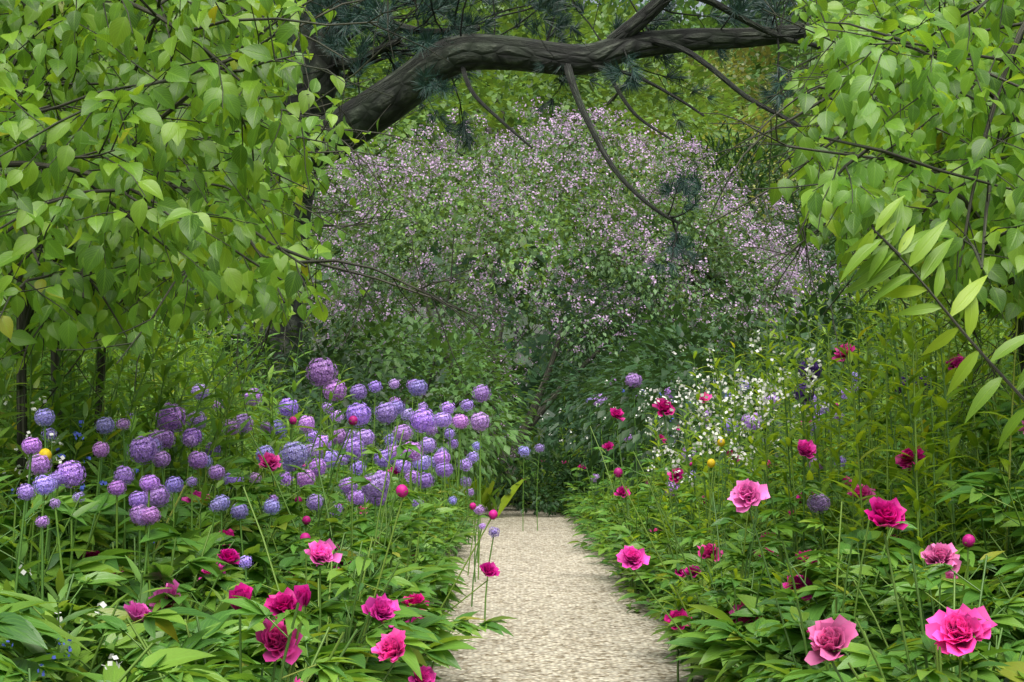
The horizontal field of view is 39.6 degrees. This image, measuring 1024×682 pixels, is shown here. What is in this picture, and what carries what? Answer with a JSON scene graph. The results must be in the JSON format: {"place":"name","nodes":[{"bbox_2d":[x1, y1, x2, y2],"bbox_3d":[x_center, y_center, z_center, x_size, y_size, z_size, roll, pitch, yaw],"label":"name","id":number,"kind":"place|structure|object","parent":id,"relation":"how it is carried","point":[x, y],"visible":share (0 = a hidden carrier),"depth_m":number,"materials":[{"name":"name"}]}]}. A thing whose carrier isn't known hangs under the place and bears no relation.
{"place":"outdoors","nodes":[
{"label":"outdoors","id":0,"kind":"place"},
{"bbox_2d":[311,0,807,426],"label":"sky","id":1,"kind":"structure","parent":0,"point":[698,5],"materials":[{"name":"white"}]},
{"bbox_2d":[427,505,706,681],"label":"path","id":2,"kind":"structure","parent":0,"point":[550,589],"depth_m":8.56,"materials":[{"name":"beige gravel"}]},
{"bbox_2d":[415,463,981,607],"bbox_3d":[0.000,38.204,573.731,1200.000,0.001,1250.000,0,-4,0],"label":"ground","id":3,"kind":"structure","parent":0,"point":[592,528],"depth_m":19.59,"materials":[{"name":"soil"}]},
{"bbox_2d":[0,353,1023,681],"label":"peony foliage","id":4,"kind":"object","parent":3,"relation":"on","point":[714,657],"visible":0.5,"depth_m":5.02,"materials":[{"name":"green plant"}]},
{"bbox_2d":[0,97,1023,681],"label":"plants","id":5,"kind":"object","parent":3,"relation":"on","point":[948,631],"depth_m":6.62,"materials":[{"name":"green plant"}]},
{"bbox_2d":[0,265,1023,681],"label":"narrow leaf foliage","id":6,"kind":"object","parent":3,"relation":"on","point":[64,403],"visible":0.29,"depth_m":7.14,"materials":[{"name":"green plant"}]},
{"bbox_2d":[0,0,1023,553],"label":"tree branches","id":7,"kind":"object","parent":3,"relation":"on","point":[22,322],"visible":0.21,"depth_m":4.91,"materials":[{"name":"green plant"}]},
{"bbox_2d":[0,0,1023,398],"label":"tree leaves","id":8,"kind":"object","parent":7,"relation":"attached to","point":[226,274],"visible":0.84,"depth_m":4.68,"materials":[{"name":"green plant"}]},
{"bbox_2d":[204,99,848,516],"bbox_3d":[0.120,-0.505,22.046,9.523,6.186,8.234,2,-4,-26],"label":"flowering shrub","id":9,"kind":"object","parent":3,"relation":"on","point":[738,257],"visible":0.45,"depth_m":20.36,"materials":[{"name":"green plant"}]},
{"bbox_2d":[244,0,820,436],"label":"pine tree","id":10,"kind":"object","parent":3,"relation":"on","point":[464,54],"depth_m":15.43,"materials":[{"name":"green plant"}]},
{"bbox_2d":[108,0,1004,523],"bbox_3d":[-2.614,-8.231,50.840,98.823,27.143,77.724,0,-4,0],"label":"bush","id":11,"kind":"object","parent":3,"relation":"on","point":[648,360],"visible":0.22,"depth_m":27.37,"materials":[{"name":"green plant"}]},
{"bbox_2d":[427,195,1023,681],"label":"lance leaf plants","id":12,"kind":"object","parent":3,"relation":"on","point":[877,267],"visible":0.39,"depth_m":5.90,"materials":[{"name":"green plant"}]}
]}

